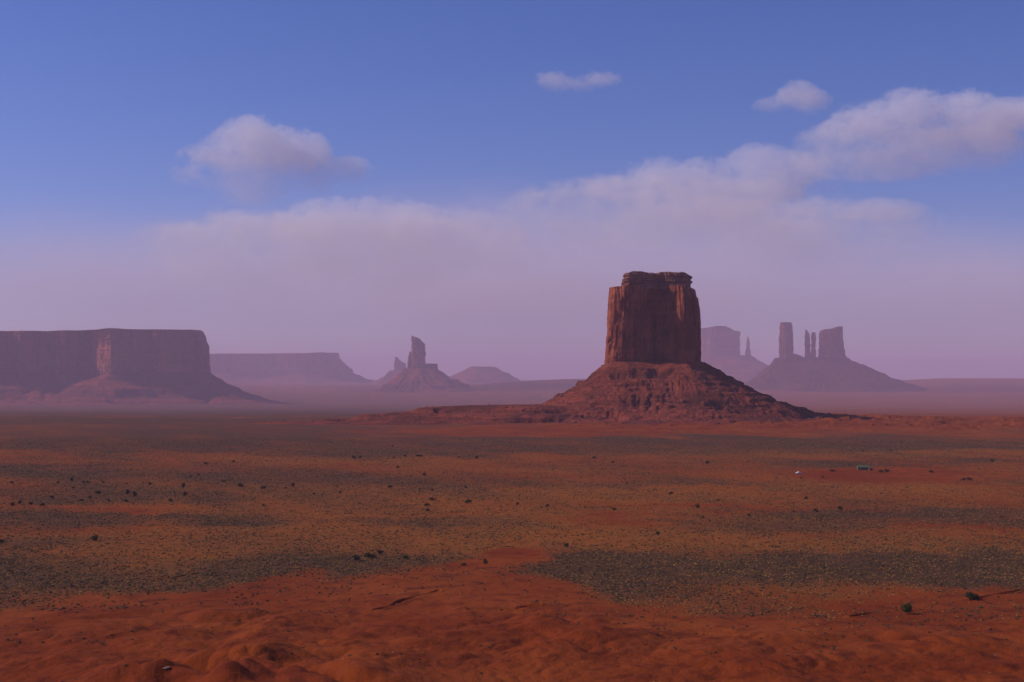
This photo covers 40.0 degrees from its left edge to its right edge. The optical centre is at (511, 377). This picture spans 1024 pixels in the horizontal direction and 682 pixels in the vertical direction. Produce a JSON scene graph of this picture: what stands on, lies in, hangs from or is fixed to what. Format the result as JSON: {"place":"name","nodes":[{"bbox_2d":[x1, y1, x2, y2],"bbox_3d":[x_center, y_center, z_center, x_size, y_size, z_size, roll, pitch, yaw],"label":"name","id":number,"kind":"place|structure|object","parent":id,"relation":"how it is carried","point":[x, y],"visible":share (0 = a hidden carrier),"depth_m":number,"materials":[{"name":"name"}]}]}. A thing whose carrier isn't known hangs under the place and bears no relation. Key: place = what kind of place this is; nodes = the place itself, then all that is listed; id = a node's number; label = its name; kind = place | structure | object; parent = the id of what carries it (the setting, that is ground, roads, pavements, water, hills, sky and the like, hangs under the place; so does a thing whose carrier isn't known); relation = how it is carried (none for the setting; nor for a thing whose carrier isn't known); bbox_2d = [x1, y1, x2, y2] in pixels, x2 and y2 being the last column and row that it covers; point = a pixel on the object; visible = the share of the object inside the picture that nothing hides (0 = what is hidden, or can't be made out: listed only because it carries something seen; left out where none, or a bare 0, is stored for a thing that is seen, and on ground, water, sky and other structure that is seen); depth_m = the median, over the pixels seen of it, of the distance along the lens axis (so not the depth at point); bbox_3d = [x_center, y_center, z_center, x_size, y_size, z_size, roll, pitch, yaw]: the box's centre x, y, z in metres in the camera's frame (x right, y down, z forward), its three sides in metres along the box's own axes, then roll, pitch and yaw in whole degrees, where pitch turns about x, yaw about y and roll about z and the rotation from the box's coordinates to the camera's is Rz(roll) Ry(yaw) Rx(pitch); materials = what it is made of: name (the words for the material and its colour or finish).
{"place":"outdoors","nodes":[
{"label":"outdoors","id":0,"kind":"place"},
{"bbox_2d":[449,366,519,382],"bbox_3d":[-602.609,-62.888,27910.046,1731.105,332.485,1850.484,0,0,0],"label":"rounded hill","id":1,"kind":"structure","parent":0,"point":[481,374],"depth_m":27481.67,"materials":[{"name":"stone"}]},
{"bbox_2d":[0,378,1023,681],"bbox_3d":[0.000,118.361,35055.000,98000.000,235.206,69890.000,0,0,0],"label":"ground","id":2,"kind":"structure","parent":0,"point":[376,626],"depth_m":705.60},
{"bbox_2d":[0,328,291,404],"bbox_3d":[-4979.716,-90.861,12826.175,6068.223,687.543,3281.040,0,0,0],"label":"broad mesa","id":3,"kind":"structure","parent":2,"relation":"on","point":[112,366],"depth_m":12188.79,"materials":[{"name":"stone"}]},
{"bbox_2d":[210,352,373,383],"bbox_3d":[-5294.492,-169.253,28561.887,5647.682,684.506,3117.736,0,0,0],"label":"distant mesa","id":4,"kind":"structure","parent":2,"relation":"on","point":[300,368],"depth_m":27884.45,"materials":[{"name":"stone"}]},
{"bbox_2d":[353,555,360,560],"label":"juniper bush","id":5,"kind":"object","parent":2,"relation":"on","point":[356,557],"visible":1,"depth_m":655.87,"materials":[{"name":"green plant"}]},
{"bbox_2d":[365,552,374,557],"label":"juniper bush","id":6,"kind":"object","parent":2,"relation":"on","point":[369,555],"visible":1,"depth_m":665.88,"materials":[{"name":"green plant"}]},
{"bbox_2d":[369,357,405,383],"bbox_3d":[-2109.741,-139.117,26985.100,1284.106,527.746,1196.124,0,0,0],"label":"rock spire","id":7,"kind":"object","parent":2,"relation":"on","point":[399,366],"visible":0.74,"depth_m":26863.44,"materials":[{"name":"stone"}]},
{"bbox_2d":[371,336,481,392],"bbox_3d":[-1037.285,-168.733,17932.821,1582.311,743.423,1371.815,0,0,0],"label":"castle butte","id":8,"kind":"object","parent":2,"relation":"on","point":[418,374],"visible":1,"depth_m":17773.55,"materials":[{"name":"stone"}]},
{"bbox_2d":[0,437,1023,681],"bbox_3d":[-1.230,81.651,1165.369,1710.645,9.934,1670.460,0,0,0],"label":"sagebrush cover","id":9,"kind":"object","parent":2,"relation":"on","point":[622,553],"visible":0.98,"depth_m":752.99,"materials":[{"name":"green plant"}]},
{"bbox_2d":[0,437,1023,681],"bbox_3d":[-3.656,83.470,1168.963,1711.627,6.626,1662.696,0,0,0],"label":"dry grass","id":10,"kind":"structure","parent":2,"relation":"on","point":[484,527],"depth_m":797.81,"materials":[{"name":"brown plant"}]},
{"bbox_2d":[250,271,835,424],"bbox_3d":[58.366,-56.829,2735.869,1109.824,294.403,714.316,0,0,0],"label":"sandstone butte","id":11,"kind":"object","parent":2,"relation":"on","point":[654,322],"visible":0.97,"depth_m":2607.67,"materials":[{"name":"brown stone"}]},
{"bbox_2d":[256,361,836,424],"bbox_3d":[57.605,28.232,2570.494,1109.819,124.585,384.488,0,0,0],"label":"rubble","id":12,"kind":"object","parent":11,"relation":"on","point":[648,398],"visible":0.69,"depth_m":2554.78,"materials":[{"name":"brown stone"}]},
{"bbox_2d":[701,326,768,382],"bbox_3d":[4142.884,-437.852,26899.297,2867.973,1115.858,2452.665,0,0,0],"label":"square butte","id":13,"kind":"object","parent":2,"relation":"on","point":[720,347],"visible":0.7,"depth_m":26838.10,"materials":[{"name":"stone"}]},
{"bbox_2d":[745,337,750,355],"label":"needle spire","id":14,"kind":"structure","parent":13,"relation":"on","point":[748,351],"depth_m":26930.26,"materials":[{"name":"stone"}]},
{"bbox_2d":[857,464,869,469],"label":"green house","id":15,"kind":"structure","parent":2,"relation":"on","point":[863,467],"depth_m":1302.68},
{"bbox_2d":[901,603,911,613],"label":"juniper tree","id":16,"kind":"object","parent":2,"relation":"on","point":[907,607],"visible":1,"depth_m":504.21,"materials":[{"name":"green plant"}]},
{"bbox_2d":[965,592,978,599],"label":"juniper tree","id":17,"kind":"object","parent":2,"relation":"on","point":[972,596],"visible":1,"depth_m":537.37,"materials":[{"name":"green plant"}]},
{"bbox_2d":[0,0,1023,379],"label":"sky","id":18,"kind":"structure","parent":0,"point":[474,181],"materials":[{"name":"blue"}]},
{"bbox_2d":[744,357,928,391],"bbox_3d":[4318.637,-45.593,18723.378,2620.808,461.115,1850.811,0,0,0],"label":"talus ridge","id":19,"kind":"structure","parent":0,"point":[818,374],"depth_m":18400.09,"materials":[{"name":"stone"}]},
{"bbox_2d":[779,322,802,357],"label":"rock tower","id":20,"kind":"structure","parent":19,"relation":"on","point":[786,347],"depth_m":18741.14,"materials":[{"name":"stone"}]},
{"bbox_2d":[804,330,815,357],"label":"twin pinnacles","id":21,"kind":"object","parent":19,"relation":"on","point":[807,344],"visible":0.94,"depth_m":18784.91,"materials":[{"name":"stone"}]},
{"bbox_2d":[818,326,845,359],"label":"wide butte","id":22,"kind":"object","parent":19,"relation":"on","point":[831,343],"visible":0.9,"depth_m":18715.08,"materials":[{"name":"stone"}]}
]}

